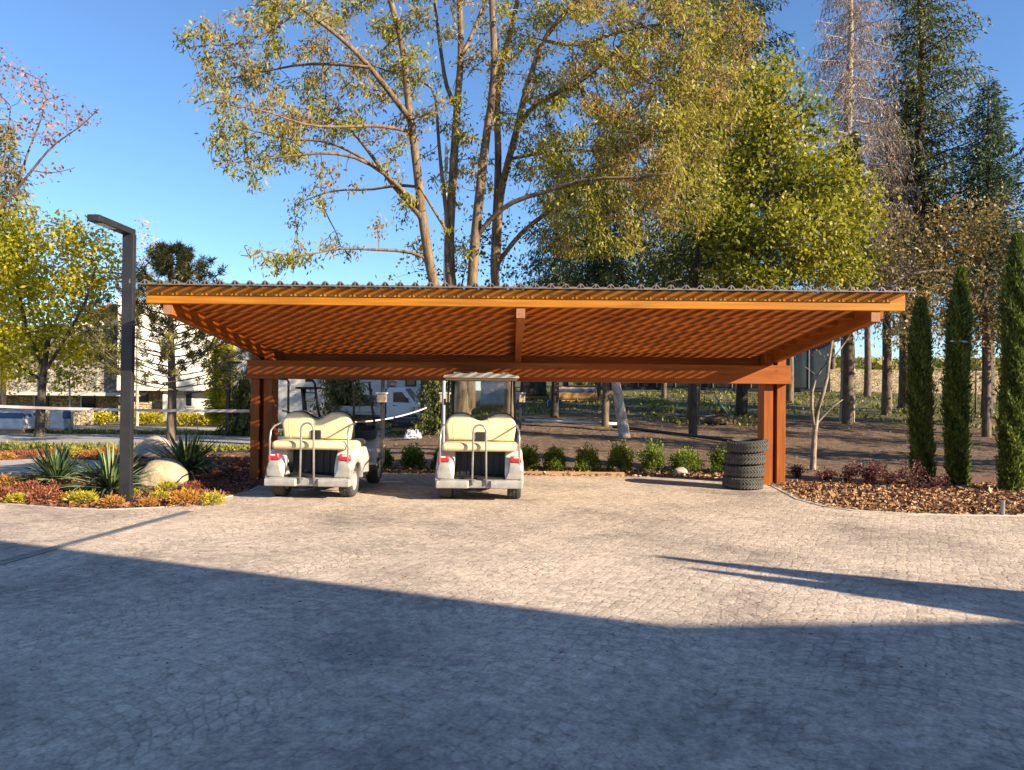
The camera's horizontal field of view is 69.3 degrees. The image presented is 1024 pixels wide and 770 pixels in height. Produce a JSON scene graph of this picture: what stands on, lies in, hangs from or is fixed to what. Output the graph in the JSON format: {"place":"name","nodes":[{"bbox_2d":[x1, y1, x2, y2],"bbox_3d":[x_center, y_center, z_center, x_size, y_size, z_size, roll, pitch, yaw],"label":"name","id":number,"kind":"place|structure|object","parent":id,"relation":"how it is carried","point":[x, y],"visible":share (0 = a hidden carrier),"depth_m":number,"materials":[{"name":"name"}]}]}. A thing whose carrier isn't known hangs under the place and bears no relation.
{"place":"outdoors","nodes":[
{"label":"outdoors","id":0,"kind":"place"},
{"bbox_2d":[0,458,118,478],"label":"path","id":1,"kind":"structure","parent":0,"point":[6,465],"depth_m":14.54,"materials":[{"name":"concrete"}]},
{"bbox_2d":[0,433,288,445],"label":"road","id":2,"kind":"structure","parent":0,"point":[83,438],"depth_m":22.24,"materials":[{"name":"asphalt"}]},
{"bbox_2d":[225,361,241,435],"bbox_3d":[-9.051,0.446,23.997,0.550,2.412,0.110,1,0,0],"label":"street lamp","id":3,"kind":"object","parent":2,"relation":"on","point":[228,392],"visible":0.52,"depth_m":23.94,"materials":[{"name":"grey metal"}]},
{"bbox_2d":[45,426,391,434],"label":"road","id":4,"kind":"structure","parent":0,"point":[147,428],"depth_m":27.84,"materials":[{"name":"asphalt"}]},
{"bbox_2d":[332,387,428,424],"bbox_3d":[-5.192,0.907,28.922,3.893,1.632,1.606,1,0,0],"label":"pickup truck","id":5,"kind":"object","parent":4,"relation":"on","point":[401,401],"visible":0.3,"depth_m":28.27,"materials":[{"name":"white paint"}]},
{"bbox_2d":[0,362,999,476],"bbox_3d":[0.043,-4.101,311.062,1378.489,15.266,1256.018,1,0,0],"label":"ground","id":6,"kind":"structure","parent":0,"point":[842,439],"depth_m":22.02,"materials":[{"name":"soil"}]},
{"bbox_2d":[0,409,35,432],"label":"wrapped pallet","id":7,"kind":"object","parent":6,"relation":"on","point":[17,421],"visible":0.89,"depth_m":24.20,"materials":[{"name":"plastic"}]},
{"bbox_2d":[0,123,67,409],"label":"spruce tree","id":8,"kind":"object","parent":6,"relation":"on","point":[5,186],"visible":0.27,"depth_m":29.00,"materials":[{"name":"green plant"}]},
{"bbox_2d":[0,42,105,209],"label":"rusty leaved tree","id":9,"kind":"object","parent":6,"relation":"on","point":[20,182],"visible":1,"depth_m":18.95,"materials":[{"name":"brown plant"}]},
{"bbox_2d":[12,409,93,424],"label":"garden wall","id":10,"kind":"structure","parent":6,"relation":"on","point":[83,417],"depth_m":29.40,"materials":[{"name":"stone"}]},
{"bbox_2d":[49,410,73,432],"bbox_3d":[-15.069,1.208,24.792,0.539,0.771,0.519,1,0,0],"label":"wrapped pallet","id":11,"kind":"object","parent":6,"relation":"on","point":[58,421],"visible":0.81,"depth_m":24.54,"materials":[{"name":"plastic"}]},
{"bbox_2d":[0,196,141,436],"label":"yellow maple","id":12,"kind":"object","parent":6,"relation":"on","point":[11,248],"visible":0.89,"depth_m":22.36,"materials":[{"name":"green plant"}]},
{"bbox_2d":[6,303,145,419],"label":"stone house","id":13,"kind":"structure","parent":6,"relation":"on","point":[108,394],"depth_m":33.51,"materials":[{"name":"beige stone"}]},
{"bbox_2d":[80,396,95,413],"bbox_3d":[-20.055,0.929,35.043,0.680,1.350,0.098,1,0,0],"label":"window","id":14,"kind":"structure","parent":13,"relation":"in","point":[85,401],"depth_m":35.02,"materials":[{"name":"black glass"}]},
{"bbox_2d":[47,339,109,431],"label":"yellow tree","id":15,"kind":"object","parent":6,"relation":"on","point":[60,372],"visible":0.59,"depth_m":24.46,"materials":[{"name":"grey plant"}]},
{"bbox_2d":[0,451,263,508],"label":"mulch bed","id":16,"kind":"object","parent":6,"relation":"on","point":[142,490],"visible":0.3,"depth_m":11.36,"materials":[{"name":"brown wood"}]},
{"bbox_2d":[14,479,45,491],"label":"spirea shrub","id":17,"kind":"object","parent":16,"relation":"on","point":[26,486],"visible":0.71,"depth_m":10.91,"materials":[{"name":"brown plant"}]},
{"bbox_2d":[22,484,65,501],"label":"spirea shrub","id":18,"kind":"object","parent":16,"relation":"on","point":[51,493],"visible":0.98,"depth_m":10.07,"materials":[{"name":"brown plant"}]},
{"bbox_2d":[6,437,92,485],"bbox_3d":[-7.216,1.199,11.701,1.383,0.795,1.339,1,0,0],"label":"yucca","id":19,"kind":"object","parent":16,"relation":"on","point":[52,465],"visible":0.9,"depth_m":11.60,"materials":[{"name":"green plant"}]},
{"bbox_2d":[63,489,99,503],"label":"spirea shrub","id":20,"kind":"object","parent":16,"relation":"on","point":[81,495],"visible":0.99,"depth_m":9.98,"materials":[{"name":"yellow plant"}]},
{"bbox_2d":[53,440,162,503],"bbox_3d":[-5.821,1.183,10.703,1.546,0.843,1.455,1,0,-22],"label":"yucca","id":21,"kind":"object","parent":16,"relation":"on","point":[108,480],"visible":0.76,"depth_m":10.65,"materials":[{"name":"green plant"}]},
{"bbox_2d":[87,214,140,501],"bbox_3d":[-5.309,-0.282,9.886,0.300,3.774,0.951,1,0,0],"label":"street lamp","id":22,"kind":"object","parent":16,"relation":"on","point":[127,380],"visible":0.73,"depth_m":10.20,"materials":[{"name":"grey metal"}]},
{"bbox_2d":[134,436,173,458],"bbox_3d":[-7.908,1.396,16.374,0.788,0.554,0.803,1,0,0],"label":"boulder","id":23,"kind":"object","parent":16,"relation":"on","point":[143,452],"visible":0.6,"depth_m":16.10,"materials":[{"name":"stone"}]},
{"bbox_2d":[135,458,188,487],"bbox_3d":[-5.567,1.431,11.849,0.746,0.511,0.671,1,0,0],"label":"boulder","id":24,"kind":"object","parent":16,"relation":"on","point":[168,469],"visible":0.64,"depth_m":11.63,"materials":[{"name":"stone"}]},
{"bbox_2d":[134,418,232,478],"bbox_3d":[-5.793,1.086,13.224,1.893,1.068,1.736,1,0,0],"label":"yucca","id":25,"kind":"object","parent":16,"relation":"on","point":[189,458],"visible":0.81,"depth_m":13.10,"materials":[{"name":"green plant"}]},
{"bbox_2d":[166,486,201,506],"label":"spirea shrub","id":26,"kind":"object","parent":16,"relation":"on","point":[185,495],"visible":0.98,"depth_m":9.86,"materials":[{"name":"brown plant"}]},
{"bbox_2d":[198,489,226,505],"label":"spirea shrub","id":27,"kind":"object","parent":16,"relation":"on","point":[206,498],"visible":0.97,"depth_m":9.96,"materials":[{"name":"yellow plant"}]},
{"bbox_2d":[0,484,263,509],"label":"kerb","id":28,"kind":"structure","parent":6,"relation":"on","point":[119,508],"depth_m":9.68,"materials":[{"name":"concrete"}]},
{"bbox_2d":[112,217,166,425],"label":"pale tree","id":29,"kind":"object","parent":6,"relation":"on","point":[137,393],"visible":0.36,"depth_m":29.97,"materials":[{"name":"grey plant"}]},
{"bbox_2d":[0,426,283,451],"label":"verge grass","id":30,"kind":"structure","parent":6,"relation":"on","point":[52,445],"depth_m":19.29,"materials":[{"name":"plant"}]},
{"bbox_2d":[78,239,250,440],"bbox_3d":[-9.792,-1.277,21.618,5.030,6.027,5.099,1,0,-29],"label":"pine tree","id":31,"kind":"object","parent":6,"relation":"on","point":[162,257],"visible":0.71,"depth_m":21.05,"materials":[{"name":"green plant"}]},
{"bbox_2d":[115,299,250,420],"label":"cream house","id":32,"kind":"structure","parent":6,"relation":"on","point":[153,398],"depth_m":34.23,"materials":[{"name":"white paint"}]},
{"bbox_2d":[201,338,238,431],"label":"poplar tree","id":33,"kind":"object","parent":6,"relation":"on","point":[218,396],"visible":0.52,"depth_m":25.77,"materials":[{"name":"green plant"}]},
{"bbox_2d":[215,376,250,436],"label":"weeping conifer","id":34,"kind":"object","parent":6,"relation":"on","point":[240,424],"visible":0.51,"depth_m":24.14,"materials":[{"name":"green plant"}]},
{"bbox_2d":[308,379,375,425],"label":"spruce tree","id":35,"kind":"object","parent":6,"relation":"on","point":[337,393],"visible":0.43,"depth_m":28.56,"materials":[{"name":"green plant"}]},
{"bbox_2d":[278,379,450,421],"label":"white house","id":36,"kind":"structure","parent":6,"relation":"on","point":[295,401],"depth_m":35.18,"materials":[{"name":"stone"}]},
{"bbox_2d":[376,392,387,439],"bbox_3d":[-3.958,0.955,22.494,0.340,1.456,0.260,1,0,0],"label":"meter box","id":37,"kind":"object","parent":6,"relation":"on","point":[381,397],"visible":0.88,"depth_m":22.46,"materials":[{"name":"grey metal"}]},
{"bbox_2d":[391,417,441,430],"bbox_3d":[-3.254,1.395,26.492,2.051,0.478,0.936,1,0,0],"label":"material stack","id":38,"kind":"object","parent":6,"relation":"on","point":[401,423],"visible":0.36,"depth_m":26.05,"materials":[{"name":"grey"}]},
{"bbox_2d":[407,381,452,434],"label":"spruce tree","id":39,"kind":"object","parent":6,"relation":"on","point":[430,418],"visible":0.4,"depth_m":23.75,"materials":[{"name":"green plant"}]},
{"bbox_2d":[441,143,447,443],"bbox_3d":[-1.748,-2.399,19.420,0.220,7.923,0.277,1,0,-25],"label":"white mast","id":40,"kind":"object","parent":6,"relation":"on","point":[443,382],"visible":0.31,"depth_m":19.47,"materials":[{"name":"metal"}]},
{"bbox_2d":[375,196,546,285],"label":"background tree","id":41,"kind":"object","parent":6,"relation":"on","point":[481,253],"visible":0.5,"depth_m":26.03,"materials":[{"name":"green plant"}]},
{"bbox_2d":[172,0,767,417],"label":"locust tree","id":42,"kind":"object","parent":6,"relation":"on","point":[680,120],"visible":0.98,"depth_m":16.75,"materials":[{"name":"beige plant"}]},
{"bbox_2d":[480,381,504,407],"bbox_3d":[-0.833,0.343,32.999,1.185,1.381,0.831,1,0,0],"label":"tarp stack","id":43,"kind":"object","parent":6,"relation":"on","point":[491,394],"visible":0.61,"depth_m":32.60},
{"bbox_2d":[520,382,546,397],"bbox_3d":[1.099,0.088,38.000,1.391,1.172,0.935,1,0,0],"label":"tarp stack","id":44,"kind":"object","parent":6,"relation":"on","point":[535,390],"visible":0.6,"depth_m":37.55,"materials":[{"name":"fabric"}]},
{"bbox_2d":[509,129,625,417],"bbox_3d":[1.874,-4.022,27.142,4.998,10.580,4.802,1,0,-42],"label":"spruce tree","id":45,"kind":"object","parent":6,"relation":"on","point":[554,412],"visible":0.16,"depth_m":26.89,"materials":[{"name":"green plant"}]},
{"bbox_2d":[525,419,616,424],"bbox_3d":[1.955,1.226,24.538,3.171,0.150,0.195,0,0,18],"label":"irrigation pipe","id":46,"kind":"object","parent":6,"relation":"on","point":[568,421],"visible":0.79,"depth_m":24.58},
{"bbox_2d":[549,386,598,400],"bbox_3d":[2.979,0.432,35.991,2.361,0.698,1.055,1,0,0],"label":"tarp stack","id":47,"kind":"object","parent":6,"relation":"on","point":[579,393],"visible":0.81,"depth_m":35.50,"materials":[{"name":"fabric"}]},
{"bbox_2d":[382,464,793,482],"bbox_3d":[0.432,1.691,13.915,8.900,0.001,1.950,1,0,0],"label":"mulch bed","id":48,"kind":"object","parent":6,"relation":"on","point":[655,475],"visible":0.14,"depth_m":14.25,"materials":[{"name":"brown plant"}]},
{"bbox_2d":[398,442,427,469],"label":"box shrub","id":49,"kind":"object","parent":48,"relation":"on","point":[412,457],"visible":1,"depth_m":14.46,"materials":[{"name":"green plant"}]},
{"bbox_2d":[520,443,541,470],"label":"box shrub","id":50,"kind":"object","parent":48,"relation":"on","point":[530,457],"visible":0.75,"depth_m":14.43,"materials":[{"name":"green plant"}]},
{"bbox_2d":[540,444,568,470],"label":"box shrub","id":51,"kind":"object","parent":48,"relation":"on","point":[554,459],"visible":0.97,"depth_m":14.46,"materials":[{"name":"green plant"}]},
{"bbox_2d":[573,442,603,470],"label":"box shrub","id":52,"kind":"object","parent":48,"relation":"on","point":[588,458],"visible":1,"depth_m":14.44,"materials":[{"name":"green plant"}]},
{"bbox_2d":[604,438,637,471],"bbox_3d":[2.131,1.384,14.545,0.693,0.701,0.634,0,0,16],"label":"box shrub","id":53,"kind":"object","parent":48,"relation":"on","point":[621,454],"visible":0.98,"depth_m":14.45,"materials":[{"name":"green plant"}]},
{"bbox_2d":[636,438,666,472],"bbox_3d":[2.749,1.376,14.581,0.630,0.730,0.641,1,0,14],"label":"box shrub","id":54,"kind":"object","parent":48,"relation":"on","point":[653,459],"visible":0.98,"depth_m":14.46,"materials":[{"name":"green plant"}]},
{"bbox_2d":[667,445,706,472],"bbox_3d":[3.472,1.465,14.540,0.807,0.569,0.796,1,0,-8],"label":"box shrub","id":55,"kind":"object","parent":48,"relation":"on","point":[687,460],"visible":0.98,"depth_m":14.45,"materials":[{"name":"green plant"}]},
{"bbox_2d":[706,443,730,472],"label":"box shrub","id":56,"kind":"object","parent":48,"relation":"on","point":[717,462],"visible":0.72,"depth_m":14.49,"materials":[{"name":"green plant"}]},
{"bbox_2d":[527,103,679,426],"bbox_3d":[2.727,-3.892,23.588,5.813,10.593,6.078,1,0,0],"label":"spruce tree","id":57,"kind":"object","parent":6,"relation":"on","point":[606,274],"visible":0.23,"depth_m":23.68,"materials":[{"name":"green plant"}]},
{"bbox_2d":[612,382,630,437],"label":"leaning tree","id":58,"kind":"object","parent":6,"relation":"on","point":[622,422],"visible":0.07,"depth_m":20.62,"materials":[{"name":"grey plant"}]},
{"bbox_2d":[645,199,683,397],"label":"pine tree","id":59,"kind":"object","parent":6,"relation":"on","point":[664,390],"visible":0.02,"depth_m":39.90,"materials":[{"name":"green plant"}]},
{"bbox_2d":[612,425,729,441],"bbox_3d":[4.630,1.403,21.354,0.214,0.277,4.715,1,0,-37],"label":"water hose","id":60,"kind":"object","parent":6,"relation":"on","point":[679,434],"visible":0.78,"depth_m":21.25,"materials":[{"name":"black plastic"}]},
{"bbox_2d":[367,387,998,435],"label":"weeds","id":61,"kind":"object","parent":6,"relation":"on","point":[658,404],"visible":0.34,"depth_m":32.34,"materials":[{"name":"plant"}]},
{"bbox_2d":[384,407,988,472],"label":"fallen leaves","id":62,"kind":"object","parent":6,"relation":"on","point":[718,443],"depth_m":21.47,"materials":[{"name":"plant"}]},
{"bbox_2d":[625,198,754,434],"bbox_3d":[5.503,-2.022,21.643,4.550,7.136,2.200,1,0,0],"label":"linden tree","id":63,"kind":"object","parent":6,"relation":"on","point":[692,422],"visible":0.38,"depth_m":21.46,"materials":[{"name":"green plant"}]},
{"bbox_2d":[577,0,834,419],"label":"spruce tree","id":64,"kind":"object","parent":6,"relation":"on","point":[678,240],"visible":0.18,"depth_m":26.55,"materials":[{"name":"green plant"}]},
{"bbox_2d":[601,338,839,391],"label":"dark building","id":65,"kind":"structure","parent":6,"relation":"on","point":[804,377],"depth_m":47.60,"materials":[{"name":"grey glass"}]},
{"bbox_2d":[794,351,805,387],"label":"window","id":66,"kind":"structure","parent":65,"relation":"in","point":[800,360],"depth_m":47.60,"materials":[{"name":"grey glass"}]},
{"bbox_2d":[808,350,825,387],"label":"window","id":67,"kind":"structure","parent":65,"relation":"in","point":[816,362],"depth_m":47.49,"materials":[{"name":"grey glass"}]},
{"bbox_2d":[704,414,736,424],"bbox_3d":[7.159,1.208,25.437,1.091,0.441,1.059,1,0,0],"label":"soil heap","id":68,"kind":"object","parent":6,"relation":"on","point":[728,419],"visible":0.7,"depth_m":25.09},
{"bbox_2d":[645,0,836,415],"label":"spruce tree","id":69,"kind":"object","parent":6,"relation":"on","point":[741,406],"visible":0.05,"depth_m":28.61,"materials":[{"name":"green plant"}]},
{"bbox_2d":[573,358,1000,384],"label":"vine row","id":70,"kind":"object","parent":6,"relation":"on","point":[873,364],"visible":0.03,"depth_m":61.83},
{"bbox_2d":[679,38,901,289],"bbox_3d":[7.676,-3.916,20.431,6.188,11.052,3.211,1,0,0],"label":"linden tree","id":71,"kind":"object","parent":6,"relation":"on","point":[788,214],"visible":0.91,"depth_m":20.26,"materials":[{"name":"green plant"}]},
{"bbox_2d":[774,162,828,402],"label":"pine tree","id":72,"kind":"object","parent":6,"relation":"on","point":[789,389],"visible":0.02,"depth_m":36.84,"materials":[{"name":"green plant"}]},
{"bbox_2d":[806,332,872,469],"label":"bare stem tree","id":73,"kind":"object","parent":6,"relation":"on","point":[815,419],"visible":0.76,"depth_m":15.26,"materials":[{"name":"beige plant"}]},
{"bbox_2d":[819,131,881,424],"bbox_3d":[11.593,-3.611,25.511,2.308,10.093,2.013,1,0,0],"label":"pine tree","id":74,"kind":"object","parent":6,"relation":"on","point":[848,389],"visible":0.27,"depth_m":25.35,"materials":[{"name":"green plant"}]},
{"bbox_2d":[776,0,928,421],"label":"dead spruce","id":75,"kind":"object","parent":6,"relation":"on","point":[849,83],"visible":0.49,"depth_m":26.21,"materials":[{"name":"grey plant"}]},
{"bbox_2d":[863,182,892,397],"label":"pine tree","id":76,"kind":"object","parent":6,"relation":"on","point":[867,370],"visible":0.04,"depth_m":41.87,"materials":[{"name":"brown plant"}]},
{"bbox_2d":[827,106,945,414],"bbox_3d":[15.286,-5.058,30.109,5.056,12.673,4.218,0,0,36],"label":"dead spruce","id":77,"kind":"object","parent":6,"relation":"on","point":[886,401],"visible":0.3,"depth_m":29.84,"materials":[{"name":"brown plant"}]},
{"bbox_2d":[768,484,1023,515],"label":"kerb","id":78,"kind":"structure","parent":6,"relation":"on","point":[801,499],"depth_m":9.91,"materials":[{"name":"concrete"}]},
{"bbox_2d":[785,475,1023,513],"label":"mulch bed","id":79,"kind":"object","parent":6,"relation":"on","point":[858,479],"visible":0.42,"depth_m":13.82,"materials":[{"name":"brown wood"}]},
{"bbox_2d":[850,459,889,484],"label":"barberry shrub","id":80,"kind":"object","parent":79,"relation":"on","point":[869,476],"visible":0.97,"depth_m":12.73,"materials":[{"name":"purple plant"}]},
{"bbox_2d":[866,463,910,484],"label":"barberry shrub","id":81,"kind":"object","parent":79,"relation":"on","point":[892,479],"visible":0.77,"depth_m":12.79,"materials":[{"name":"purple plant"}]},
{"bbox_2d":[770,479,1023,514],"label":"bark chips","id":82,"kind":"object","parent":79,"relation":"on","point":[948,499],"visible":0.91,"depth_m":11.29,"materials":[{"name":"wood"}]},
{"bbox_2d":[895,458,933,487],"bbox_3d":[6.722,1.479,12.425,0.478,0.542,0.983,0,0,19],"label":"barberry shrub","id":83,"kind":"object","parent":79,"relation":"on","point":[910,482],"visible":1,"depth_m":12.48,"materials":[{"name":"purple plant"}]},
{"bbox_2d":[897,295,940,482],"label":"cypress tree","id":84,"kind":"object","parent":79,"relation":"on","point":[920,384],"visible":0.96,"depth_m":13.09,"materials":[{"name":"green plant"}]},
{"bbox_2d":[911,472,950,488],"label":"barberry shrub","id":85,"kind":"object","parent":79,"relation":"on","point":[934,483],"visible":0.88,"depth_m":12.39,"materials":[{"name":"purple plant"}]},
{"bbox_2d":[938,265,980,485],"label":"cypress tree","id":86,"kind":"object","parent":79,"relation":"on","point":[956,385],"visible":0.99,"depth_m":12.79,"materials":[{"name":"green plant"}]},
{"bbox_2d":[985,229,1023,490],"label":"cypress tree","id":87,"kind":"object","parent":79,"relation":"on","point":[1009,462],"visible":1,"depth_m":12.21,"materials":[{"name":"green plant"}]},
{"bbox_2d":[880,80,937,409],"bbox_3d":[17.623,-6.185,33.184,2.577,14.719,2.662,1,0,-29],"label":"pine tree","id":88,"kind":"object","parent":6,"relation":"on","point":[902,373],"visible":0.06,"depth_m":32.87,"materials":[{"name":"brown plant"}]},
{"bbox_2d":[830,369,1000,393],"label":"stone wall","id":89,"kind":"structure","parent":6,"relation":"on","point":[876,379],"depth_m":48.34,"materials":[{"name":"stone"}]},
{"bbox_2d":[819,0,1023,318],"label":"spruce tree","id":90,"kind":"object","parent":6,"relation":"on","point":[922,37],"visible":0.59,"depth_m":30.53,"materials":[{"name":"green plant"}]},
{"bbox_2d":[849,178,1023,436],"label":"brown leaved tree","id":91,"kind":"object","parent":6,"relation":"on","point":[986,316],"visible":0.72,"depth_m":21.88,"materials":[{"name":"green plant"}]},
{"bbox_2d":[931,338,999,414],"bbox_3d":[18.773,-0.720,30.085,4.305,4.061,2.017,1,0,4],"label":"shrub thicket","id":92,"kind":"object","parent":6,"relation":"on","point":[975,381],"visible":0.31,"depth_m":30.01,"materials":[{"name":"plant"}]},
{"bbox_2d":[924,76,1023,417],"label":"fir tree","id":93,"kind":"object","parent":6,"relation":"on","point":[986,152],"visible":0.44,"depth_m":28.75,"materials":[{"name":"green plant"}]},
{"bbox_2d":[972,103,1023,353],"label":"spruce tree","id":94,"kind":"object","parent":6,"relation":"on","point":[1019,185],"visible":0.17,"depth_m":25.37,"materials":[{"name":"green plant"}]},
{"bbox_2d":[0,473,1023,769],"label":"paving","id":95,"kind":"structure","parent":0,"point":[332,677],"depth_m":4.85,"materials":[{"name":"stone"}]},
{"bbox_2d":[0,511,193,564],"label":"drain channel","id":96,"kind":"object","parent":95,"relation":"on","point":[48,549],"visible":1,"depth_m":7.65,"materials":[{"name":"grey metal"}]},
{"bbox_2d":[264,378,384,496],"bbox_3d":[-2.941,0.772,11.778,1.442,1.744,2.560,1,0,2],"label":"golf cart","id":97,"kind":"object","parent":95,"relation":"on","point":[342,451],"visible":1,"depth_m":10.93,"materials":[{"name":"plastic"}]},
{"bbox_2d":[435,372,523,498],"bbox_3d":[-0.471,0.741,11.746,1.264,1.859,2.560,1,0,-1],"label":"golf cart","id":98,"kind":"object","parent":95,"relation":"on","point":[479,455],"visible":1,"depth_m":10.90,"materials":[{"name":"plastic"}]},
{"bbox_2d":[129,279,914,484],"bbox_3d":[0.111,0.216,11.553,9.674,2.912,4.892,1,0,0],"label":"carport","id":99,"kind":"object","parent":95,"relation":"on","point":[565,332],"visible":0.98,"depth_m":10.76,"materials":[{"name":"brown wood"}]},
{"bbox_2d":[0,405,249,411],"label":"barrier tape","id":100,"kind":"object","parent":99,"relation":"attached to","point":[137,410],"visible":0.96,"depth_m":13.16,"materials":[{"name":"plastic"}]},
{"bbox_2d":[526,471,623,475],"bbox_3d":[1.183,1.663,13.920,1.850,0.070,0.050,1,0,0],"label":"edging board","id":101,"kind":"object","parent":95,"relation":"on","point":[570,473],"visible":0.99,"depth_m":13.89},
{"bbox_2d":[722,475,762,489],"bbox_3d":[3.824,1.607,12.291,0.651,0.196,0.651,2,0,0],"label":"tyre","id":102,"kind":"object","parent":95,"relation":"on","point":[740,483],"visible":0.91,"depth_m":12.03,"materials":[{"name":"rubber"}]},
{"bbox_2d":[724,463,764,477],"bbox_3d":[3.852,1.410,12.310,0.651,0.196,0.651,1,1,16],"label":"tyre","id":103,"kind":"object","parent":102,"relation":"on","point":[749,471],"visible":0.9,"depth_m":12.05,"materials":[{"name":"rubber"}]},
{"bbox_2d":[725,452,765,464],"bbox_3d":[3.868,1.212,12.295,0.651,0.196,0.651,-2,-2,31],"label":"tyre","id":104,"kind":"object","parent":103,"relation":"on","point":[733,458],"visible":0.98,"depth_m":12.03,"materials":[{"name":"rubber"}]},
{"bbox_2d":[727,437,768,452],"bbox_3d":[3.901,0.994,12.269,0.651,0.196,0.651,-6,4,-43],"label":"tyre","id":105,"kind":"object","parent":104,"relation":"on","point":[748,445],"visible":1,"depth_m":12.03,"materials":[{"name":"rubber"}]},
{"bbox_2d":[0,0,1023,389],"label":"sky","id":106,"kind":"structure","parent":0,"point":[145,159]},
{"bbox_2d":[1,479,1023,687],"bbox_3d":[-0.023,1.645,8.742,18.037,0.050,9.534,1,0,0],"label":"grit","id":107,"kind":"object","parent":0,"point":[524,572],"visible":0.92,"depth_m":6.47,"materials":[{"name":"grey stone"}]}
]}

